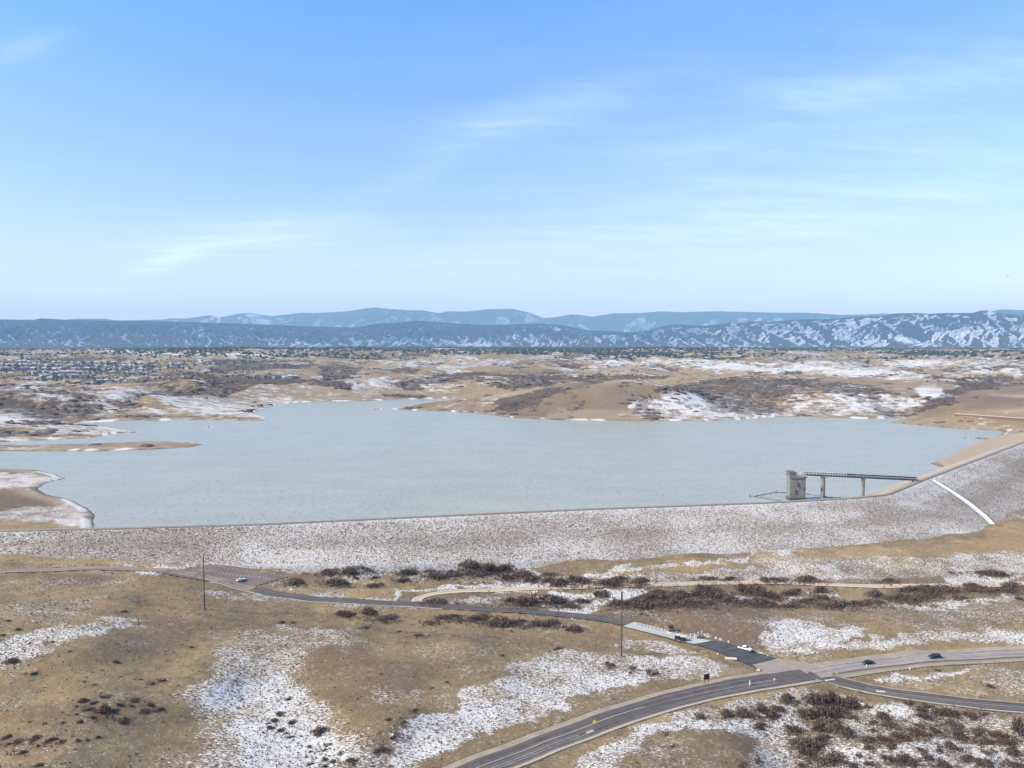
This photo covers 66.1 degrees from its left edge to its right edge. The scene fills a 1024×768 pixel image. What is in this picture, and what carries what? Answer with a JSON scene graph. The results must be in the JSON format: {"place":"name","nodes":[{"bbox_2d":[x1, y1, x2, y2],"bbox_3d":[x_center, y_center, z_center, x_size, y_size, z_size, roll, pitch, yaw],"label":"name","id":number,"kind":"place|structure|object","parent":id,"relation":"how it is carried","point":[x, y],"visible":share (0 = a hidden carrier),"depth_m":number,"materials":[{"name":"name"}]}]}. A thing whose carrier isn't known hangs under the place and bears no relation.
{"place":"outdoors","nodes":[
{"label":"outdoors","id":0,"kind":"place"},
{"bbox_2d":[0,566,256,590],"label":"access road","id":1,"kind":"structure","parent":0,"point":[239,585],"depth_m":408.47,"materials":[{"name":"asphalt"}]},
{"bbox_2d":[255,587,683,642],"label":"access road","id":2,"kind":"structure","parent":0,"point":[267,592],"depth_m":384.52,"materials":[{"name":"asphalt"}]},
{"bbox_2d":[0,398,1003,527],"bbox_3d":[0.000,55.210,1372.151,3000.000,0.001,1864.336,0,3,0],"label":"lake water","id":3,"kind":"structure","parent":0,"point":[301,461],"depth_m":822.52,"materials":[{"name":"liquid"}]},
{"bbox_2d":[786,470,806,499],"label":"intake tower","id":4,"kind":"structure","parent":3,"relation":"in","point":[796,485],"depth_m":617.99,"materials":[{"name":"concrete"}]},
{"bbox_2d":[0,347,1023,767],"bbox_3d":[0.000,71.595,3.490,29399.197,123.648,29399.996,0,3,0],"label":"ground","id":5,"kind":"structure","parent":0,"point":[24,503],"depth_m":351.98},
{"bbox_2d":[99,702,111,714],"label":"shrub","id":6,"kind":"object","parent":5,"relation":"on","point":[105,708],"visible":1,"depth_m":255.85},
{"bbox_2d":[0,348,255,380],"bbox_3d":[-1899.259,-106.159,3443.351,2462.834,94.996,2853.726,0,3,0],"label":"suburb trees","id":7,"kind":"object","parent":5,"relation":"on","point":[61,378],"visible":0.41,"depth_m":2466.38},
{"bbox_2d":[203,554,205,609],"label":"pole","id":8,"kind":"object","parent":5,"relation":"on","point":[203,584],"visible":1,"depth_m":358.24,"materials":[{"name":"metal"}]},
{"bbox_2d":[157,565,288,586],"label":"parking lot","id":9,"kind":"structure","parent":5,"relation":"on","point":[256,579],"depth_m":415.73,"materials":[{"name":"asphalt"}]},
{"bbox_2d":[286,577,302,584],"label":"shrub","id":10,"kind":"object","parent":5,"relation":"on","point":[294,580],"visible":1,"depth_m":409.31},
{"bbox_2d":[211,582,437,608],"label":"access road edge","id":11,"kind":"object","parent":5,"relation":"on","point":[323,602],"visible":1,"depth_m":386.41,"materials":[{"name":"concrete"}]},
{"bbox_2d":[326,577,348,584],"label":"shrub","id":12,"kind":"object","parent":5,"relation":"on","point":[340,580],"visible":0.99,"depth_m":415.14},
{"bbox_2d":[334,610,354,618],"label":"shrub","id":13,"kind":"object","parent":5,"relation":"on","point":[344,613],"visible":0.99,"depth_m":368.41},
{"bbox_2d":[362,606,377,614],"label":"shrub","id":14,"kind":"object","parent":5,"relation":"on","point":[370,611],"visible":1,"depth_m":370.85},
{"bbox_2d":[375,613,398,620],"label":"shrub","id":15,"kind":"object","parent":5,"relation":"on","point":[386,616],"visible":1,"depth_m":366.94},
{"bbox_2d":[399,567,415,575],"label":"shrub","id":16,"kind":"object","parent":5,"relation":"on","point":[407,571],"visible":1,"depth_m":432.52,"materials":[{"name":"plant"}]},
{"bbox_2d":[420,572,448,579],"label":"shrub","id":17,"kind":"object","parent":5,"relation":"on","point":[438,576],"visible":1,"depth_m":427.59,"materials":[{"name":"plant"}]},
{"bbox_2d":[425,597,446,603],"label":"shrub","id":18,"kind":"object","parent":5,"relation":"on","point":[441,601],"visible":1,"depth_m":390.47,"materials":[{"name":"plant"}]},
{"bbox_2d":[445,569,462,577],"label":"shrub","id":19,"kind":"object","parent":5,"relation":"on","point":[455,573],"visible":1,"depth_m":431.05,"materials":[{"name":"plant"}]},
{"bbox_2d":[457,558,477,568],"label":"shrub","id":20,"kind":"object","parent":5,"relation":"on","point":[471,564],"visible":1,"depth_m":439.46,"materials":[{"name":"plant"}]},
{"bbox_2d":[465,570,489,576],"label":"shrub","id":21,"kind":"object","parent":5,"relation":"on","point":[473,573],"visible":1,"depth_m":430.93,"materials":[{"name":"plant"}]},
{"bbox_2d":[468,612,492,621],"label":"shrub","id":22,"kind":"object","parent":5,"relation":"on","point":[475,617],"visible":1,"depth_m":368.53,"materials":[{"name":"plant"}]},
{"bbox_2d":[480,562,497,571],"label":"shrub","id":23,"kind":"object","parent":5,"relation":"on","point":[488,567],"visible":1,"depth_m":439.21,"materials":[{"name":"plant"}]},
{"bbox_2d":[486,614,513,627],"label":"shrub","id":24,"kind":"object","parent":5,"relation":"on","point":[505,622],"visible":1,"depth_m":360.99,"materials":[{"name":"plant"}]},
{"bbox_2d":[0,441,1023,571],"bbox_3d":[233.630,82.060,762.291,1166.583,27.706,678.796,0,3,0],"label":"earth dam","id":25,"kind":"structure","parent":5,"relation":"on","point":[524,561],"depth_m":478.08,"materials":[{"name":"stone"}]},
{"bbox_2d":[804,471,921,498],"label":"access bridge","id":26,"kind":"structure","parent":25,"relation":"on","point":[822,475],"depth_m":618.52,"materials":[{"name":"concrete"}]},
{"bbox_2d":[0,445,1023,767],"bbox_3d":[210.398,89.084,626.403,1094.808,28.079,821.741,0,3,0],"label":"grass tufts","id":27,"kind":"object","parent":5,"relation":"on","point":[556,617],"visible":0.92,"depth_m":363.87,"materials":[{"name":"plant"}]},
{"bbox_2d":[0,352,1023,446],"bbox_3d":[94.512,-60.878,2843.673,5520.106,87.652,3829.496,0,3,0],"label":"scrub oak thickets","id":28,"kind":"object","parent":5,"relation":"on","point":[963,387],"visible":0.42,"depth_m":1780.83,"materials":[{"name":"plant"}]},
{"bbox_2d":[0,346,1023,362],"bbox_3d":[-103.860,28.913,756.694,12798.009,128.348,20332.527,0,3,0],"label":"distant woods","id":29,"kind":"object","parent":5,"relation":"on","point":[540,350],"visible":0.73,"depth_m":4878.88,"materials":[{"name":"plant"}]},
{"bbox_2d":[1,563,1023,767],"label":"brush","id":30,"kind":"object","parent":5,"relation":"on","point":[837,731],"visible":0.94,"depth_m":359.27,"materials":[{"name":"plant"}]},
{"bbox_2d":[511,568,531,578],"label":"shrub","id":31,"kind":"object","parent":5,"relation":"on","point":[526,574],"visible":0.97,"depth_m":435.66,"materials":[{"name":"plant"}]},
{"bbox_2d":[511,592,543,607],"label":"shrub","id":32,"kind":"object","parent":5,"relation":"on","point":[519,601],"visible":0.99,"depth_m":391.08,"materials":[{"name":"plant"}]},
{"bbox_2d":[541,618,561,627],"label":"shrub","id":33,"kind":"object","parent":5,"relation":"on","point":[553,621],"visible":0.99,"depth_m":363.03,"materials":[{"name":"plant"}]},
{"bbox_2d":[541,594,568,605],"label":"shrub","id":34,"kind":"object","parent":5,"relation":"on","point":[551,599],"visible":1,"depth_m":394.40,"materials":[{"name":"plant"}]},
{"bbox_2d":[549,577,567,587],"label":"shrub","id":35,"kind":"object","parent":5,"relation":"on","point":[559,581],"visible":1,"depth_m":420.14,"materials":[{"name":"plant"}]},
{"bbox_2d":[566,574,594,584],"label":"shrub","id":36,"kind":"object","parent":5,"relation":"on","point":[577,579],"visible":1,"depth_m":424.40,"materials":[{"name":"plant"}]},
{"bbox_2d":[591,589,608,597],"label":"shrub","id":37,"kind":"object","parent":5,"relation":"on","point":[598,593],"visible":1,"depth_m":404.04,"materials":[{"name":"plant"}]},
{"bbox_2d":[593,579,620,586],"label":"shrub","id":38,"kind":"object","parent":5,"relation":"on","point":[612,583],"visible":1,"depth_m":416.73,"materials":[{"name":"plant"}]},
{"bbox_2d":[599,575,628,583],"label":"shrub","id":39,"kind":"object","parent":5,"relation":"on","point":[616,578],"visible":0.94,"depth_m":423.02,"materials":[{"name":"plant"}]},
{"bbox_2d":[605,599,629,605],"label":"shrub","id":40,"kind":"object","parent":5,"relation":"on","point":[615,601],"visible":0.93,"depth_m":391.18,"materials":[{"name":"plant"}]},
{"bbox_2d":[620,592,622,656],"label":"pole","id":41,"kind":"object","parent":5,"relation":"on","point":[621,636],"visible":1,"depth_m":325.07,"materials":[{"name":"wood"}]},
{"bbox_2d":[630,577,648,585],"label":"shrub","id":42,"kind":"object","parent":5,"relation":"on","point":[641,579],"visible":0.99,"depth_m":421.63,"materials":[{"name":"plant"}]},
{"bbox_2d":[630,596,654,609],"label":"shrub","id":43,"kind":"object","parent":5,"relation":"on","point":[644,604],"visible":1,"depth_m":385.16,"materials":[{"name":"plant"}]},
{"bbox_2d":[624,622,710,643],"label":"concrete pad","id":44,"kind":"object","parent":5,"relation":"on","point":[649,629],"visible":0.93,"depth_m":355.18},
{"bbox_2d":[668,589,688,597],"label":"shrub","id":45,"kind":"object","parent":5,"relation":"on","point":[679,592],"visible":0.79,"depth_m":405.09,"materials":[{"name":"plant"}]},
{"bbox_2d":[675,597,696,605],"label":"shrub","id":46,"kind":"object","parent":5,"relation":"on","point":[688,600],"visible":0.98,"depth_m":386.88,"materials":[{"name":"plant"}]},
{"bbox_2d":[689,588,709,598],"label":"shrub","id":47,"kind":"object","parent":5,"relation":"on","point":[700,592],"visible":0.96,"depth_m":403.36,"materials":[{"name":"plant"}]},
{"bbox_2d":[694,584,724,592],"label":"shrub","id":48,"kind":"object","parent":5,"relation":"on","point":[708,588],"visible":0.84,"depth_m":411.51,"materials":[{"name":"plant"}]},
{"bbox_2d":[703,589,738,601],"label":"shrub","id":49,"kind":"object","parent":5,"relation":"on","point":[719,595],"visible":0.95,"depth_m":397.84,"materials":[{"name":"plant"}]},
{"bbox_2d":[721,595,741,604],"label":"shrub","id":50,"kind":"object","parent":5,"relation":"on","point":[731,599],"visible":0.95,"depth_m":390.99,"materials":[{"name":"plant"}]},
{"bbox_2d":[442,645,1023,767],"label":"gravel shoulder","id":51,"kind":"object","parent":5,"relation":"on","point":[509,744],"visible":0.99,"depth_m":300.94},
{"bbox_2d":[515,682,812,767],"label":"kerb","id":52,"kind":"structure","parent":51,"relation":"on","point":[652,716],"depth_m":274.43,"materials":[{"name":"concrete"}]},
{"bbox_2d":[734,706,754,717],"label":"shrub","id":53,"kind":"object","parent":5,"relation":"on","point":[744,711],"visible":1,"depth_m":278.47,"materials":[{"name":"plant"}]},
{"bbox_2d":[732,582,764,594],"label":"shrub","id":54,"kind":"object","parent":5,"relation":"on","point":[752,589],"visible":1,"depth_m":410.49,"materials":[{"name":"plant"}]},
{"bbox_2d":[752,597,769,607],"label":"shrub","id":55,"kind":"object","parent":5,"relation":"on","point":[759,601],"visible":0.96,"depth_m":388.76,"materials":[{"name":"plant"}]},
{"bbox_2d":[759,589,778,598],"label":"shrub","id":56,"kind":"object","parent":5,"relation":"on","point":[768,593],"visible":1,"depth_m":402.75,"materials":[{"name":"plant"}]},
{"bbox_2d":[761,710,777,718],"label":"shrub","id":57,"kind":"object","parent":5,"relation":"on","point":[770,713],"visible":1,"depth_m":278.34,"materials":[{"name":"plant"}]},
{"bbox_2d":[753,659,819,673],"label":"concrete apron","id":58,"kind":"object","parent":5,"relation":"on","point":[774,666],"visible":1,"depth_m":319.73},
{"bbox_2d":[781,693,793,703],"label":"shrub","id":59,"kind":"object","parent":5,"relation":"on","point":[786,697],"visible":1,"depth_m":290.84,"materials":[{"name":"plant"}]},
{"bbox_2d":[780,588,799,595],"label":"shrub","id":60,"kind":"object","parent":5,"relation":"on","point":[789,591],"visible":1,"depth_m":406.97,"materials":[{"name":"plant"}]},
{"bbox_2d":[783,724,806,733],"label":"shrub","id":61,"kind":"object","parent":5,"relation":"on","point":[793,728],"visible":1,"depth_m":271.24,"materials":[{"name":"plant"}]},
{"bbox_2d":[796,707,815,718],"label":"shrub","id":62,"kind":"object","parent":5,"relation":"on","point":[806,712],"visible":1,"depth_m":280.15,"materials":[{"name":"plant"}]},
{"bbox_2d":[794,575,818,582],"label":"shrub","id":63,"kind":"object","parent":5,"relation":"on","point":[805,578],"visible":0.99,"depth_m":426.99,"materials":[{"name":"plant"}]},
{"bbox_2d":[790,737,823,750],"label":"shrub","id":64,"kind":"object","parent":5,"relation":"on","point":[808,743],"visible":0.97,"depth_m":261.18,"materials":[{"name":"plant"}]},
{"bbox_2d":[797,746,819,758],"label":"shrub","id":65,"kind":"object","parent":5,"relation":"on","point":[807,751],"visible":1,"depth_m":257.37,"materials":[{"name":"plant"}]},
{"bbox_2d":[803,691,832,705],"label":"shrub","id":66,"kind":"object","parent":5,"relation":"on","point":[816,696],"visible":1,"depth_m":290.27,"materials":[{"name":"plant"}]},
{"bbox_2d":[810,721,825,731],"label":"shrub","id":67,"kind":"object","parent":5,"relation":"on","point":[817,725],"visible":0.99,"depth_m":271.55,"materials":[{"name":"plant"}]},
{"bbox_2d":[813,733,831,743],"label":"shrub","id":68,"kind":"object","parent":5,"relation":"on","point":[818,738],"visible":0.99,"depth_m":264.77,"materials":[{"name":"plant"}]},
{"bbox_2d":[813,704,837,719],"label":"shrub","id":69,"kind":"object","parent":5,"relation":"on","point":[825,712],"visible":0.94,"depth_m":280.45,"materials":[{"name":"plant"}]},
{"bbox_2d":[814,717,842,732],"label":"shrub","id":70,"kind":"object","parent":5,"relation":"on","point":[829,723],"visible":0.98,"depth_m":272.11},
{"bbox_2d":[816,751,848,767],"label":"shrub","id":71,"kind":"object","parent":5,"relation":"on","point":[830,756],"visible":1,"depth_m":252.63,"materials":[{"name":"plant"}]},
{"bbox_2d":[824,689,843,704],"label":"shrub","id":72,"kind":"object","parent":5,"relation":"on","point":[832,696],"visible":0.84,"depth_m":291.33,"materials":[{"name":"plant"}]},
{"bbox_2d":[828,703,849,715],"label":"shrub","id":73,"kind":"object","parent":5,"relation":"on","point":[840,708],"visible":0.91,"depth_m":284.70,"materials":[{"name":"plant"}]},
{"bbox_2d":[826,599,853,609],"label":"shrub","id":74,"kind":"object","parent":5,"relation":"on","point":[834,604],"visible":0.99,"depth_m":384.77,"materials":[{"name":"plant"}]},
{"bbox_2d":[840,726,854,737],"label":"shrub","id":75,"kind":"object","parent":5,"relation":"on","point":[848,731],"visible":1,"depth_m":267.44,"materials":[{"name":"plant"}]},
{"bbox_2d":[842,694,859,709],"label":"shrub","id":76,"kind":"object","parent":5,"relation":"on","point":[848,702],"visible":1,"depth_m":288.19,"materials":[{"name":"plant"}]},
{"bbox_2d":[848,599,872,606],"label":"shrub","id":77,"kind":"object","parent":5,"relation":"on","point":[865,603],"visible":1,"depth_m":387.42,"materials":[{"name":"plant"}]},
{"bbox_2d":[880,721,901,729],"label":"shrub","id":78,"kind":"object","parent":5,"relation":"on","point":[894,724],"visible":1,"depth_m":273.74,"materials":[{"name":"plant"}]},
{"bbox_2d":[887,730,911,741],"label":"shrub","id":79,"kind":"object","parent":5,"relation":"on","point":[893,734],"visible":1,"depth_m":265.03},
{"bbox_2d":[895,752,918,766],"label":"shrub","id":80,"kind":"object","parent":5,"relation":"on","point":[905,757],"visible":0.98,"depth_m":249.52,"materials":[{"name":"plant"}]},
{"bbox_2d":[890,592,925,602],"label":"shrub","id":81,"kind":"object","parent":5,"relation":"on","point":[908,597],"visible":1,"depth_m":397.62,"materials":[{"name":"plant"}]},
{"bbox_2d":[897,585,922,592],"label":"shrub","id":82,"kind":"object","parent":5,"relation":"on","point":[907,588],"visible":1,"depth_m":410.46,"materials":[{"name":"plant"}]},
{"bbox_2d":[907,727,929,737],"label":"shrub","id":83,"kind":"object","parent":5,"relation":"on","point":[922,733],"visible":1,"depth_m":268.54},
{"bbox_2d":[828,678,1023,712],"bbox_3d":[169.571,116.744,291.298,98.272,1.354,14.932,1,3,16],"label":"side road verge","id":84,"kind":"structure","parent":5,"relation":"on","point":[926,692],"depth_m":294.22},
{"bbox_2d":[914,584,937,593],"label":"shrub","id":85,"kind":"object","parent":5,"relation":"on","point":[924,586],"visible":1,"depth_m":410.60,"materials":[{"name":"plant"}]},
{"bbox_2d":[846,687,1023,712],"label":"kerb","id":86,"kind":"structure","parent":5,"relation":"on","point":[935,703],"depth_m":288.06,"materials":[{"name":"concrete"}]},
{"bbox_2d":[934,757,951,767],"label":"shrub","id":87,"kind":"object","parent":5,"relation":"on","point":[944,764],"visible":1,"depth_m":247.40,"materials":[{"name":"plant"}]},
{"bbox_2d":[926,583,962,593],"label":"shrub","id":88,"kind":"object","parent":5,"relation":"on","point":[943,588],"visible":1,"depth_m":407.74,"materials":[{"name":"plant"}]},
{"bbox_2d":[939,706,960,717],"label":"shrub","id":89,"kind":"object","parent":5,"relation":"on","point":[953,712],"visible":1,"depth_m":280.50,"materials":[{"name":"plant"}]},
{"bbox_2d":[943,719,962,728],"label":"shrub","id":90,"kind":"object","parent":5,"relation":"on","point":[953,724],"visible":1,"depth_m":274.68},
{"bbox_2d":[969,726,985,736],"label":"shrub","id":91,"kind":"object","parent":5,"relation":"on","point":[977,729],"visible":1,"depth_m":271.00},
{"bbox_2d":[970,757,994,767],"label":"shrub","id":92,"kind":"object","parent":5,"relation":"on","point":[984,762],"visible":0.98,"depth_m":250.18,"materials":[{"name":"plant"}]},
{"bbox_2d":[954,413,1023,420],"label":"dirt road","id":93,"kind":"structure","parent":5,"relation":"on","point":[1001,418],"depth_m":1180.32,"materials":[{"name":"soil"}]},
{"bbox_2d":[982,568,1007,576],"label":"shrub","id":94,"kind":"object","parent":5,"relation":"on","point":[1000,573],"visible":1,"depth_m":433.82,"materials":[{"name":"plant"}]},
{"bbox_2d":[988,730,1011,738],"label":"shrub","id":95,"kind":"object","parent":5,"relation":"on","point":[1002,734],"visible":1,"depth_m":267.69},
{"bbox_2d":[995,737,1016,746],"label":"shrub","id":96,"kind":"object","parent":5,"relation":"on","point":[1005,740],"visible":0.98,"depth_m":263.10,"materials":[{"name":"plant"}]},
{"bbox_2d":[999,580,1020,588],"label":"shrub","id":97,"kind":"object","parent":5,"relation":"on","point":[1014,585],"visible":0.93,"depth_m":416.11,"materials":[{"name":"plant"}]},
{"bbox_2d":[1000,759,1023,767],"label":"shrub","id":98,"kind":"object","parent":5,"relation":"on","point":[1008,762],"visible":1,"depth_m":249.29,"materials":[{"name":"plant"}]},
{"bbox_2d":[1005,745,1019,757],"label":"shrub","id":99,"kind":"object","parent":5,"relation":"on","point":[1012,750],"visible":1,"depth_m":257.14,"materials":[{"name":"plant"}]},
{"bbox_2d":[1010,715,1023,736],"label":"bare tree","id":100,"kind":"object","parent":5,"relation":"on","point":[1018,725],"visible":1,"depth_m":266.10,"materials":[{"name":"plant"}]},
{"bbox_2d":[0,310,1023,347],"bbox_3d":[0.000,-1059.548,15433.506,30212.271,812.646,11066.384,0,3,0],"label":"foothills","id":101,"kind":"structure","parent":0,"point":[984,329],"depth_m":15096.70,"materials":[{"name":"stone"}]},
{"bbox_2d":[0,0,1023,320],"label":"sky","id":102,"kind":"structure","parent":0,"point":[160,159],"materials":[{"name":"blue"}]},
{"bbox_2d":[67,307,1023,331],"bbox_3d":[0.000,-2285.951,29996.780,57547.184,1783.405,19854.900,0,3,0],"label":"mountains","id":103,"kind":"structure","parent":0,"point":[629,322],"depth_m":33459.69,"materials":[{"name":"stone"}]},
{"bbox_2d":[455,670,815,767],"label":"road","id":104,"kind":"structure","parent":0,"point":[659,703],"depth_m":277.20,"materials":[{"name":"asphalt"}]},
{"bbox_2d":[477,706,645,767],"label":"road centre line","id":105,"kind":"object","parent":104,"relation":"on","point":[558,736],"visible":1,"depth_m":261.10,"materials":[{"name":"yellow paint"}]},
{"bbox_2d":[454,681,719,767],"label":"road edge line","id":106,"kind":"object","parent":104,"relation":"on","point":[576,721],"visible":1,"depth_m":270.75,"materials":[{"name":"white paint"}]},
{"bbox_2d":[411,580,1023,601],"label":"dirt track","id":107,"kind":"structure","parent":0,"point":[420,598],"depth_m":417.61,"materials":[{"name":"soil"}]},
{"bbox_2d":[696,641,777,664],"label":"entrance asphalt","id":108,"kind":"structure","parent":0,"point":[752,657],"depth_m":331.41,"materials":[{"name":"asphalt"}]},
{"bbox_2d":[806,648,1023,677],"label":"concrete road","id":109,"kind":"structure","parent":0,"point":[821,672],"depth_m":325.29,"materials":[{"name":"concrete"}]},
{"bbox_2d":[832,656,1023,674],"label":"tar seam","id":110,"kind":"object","parent":109,"relation":"on","point":[925,662],"visible":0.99,"depth_m":322.46,"materials":[{"name":"asphalt"}]},
{"bbox_2d":[807,671,1023,711],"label":"side road","id":111,"kind":"structure","parent":0,"point":[911,695],"depth_m":293.32,"materials":[{"name":"asphalt"}]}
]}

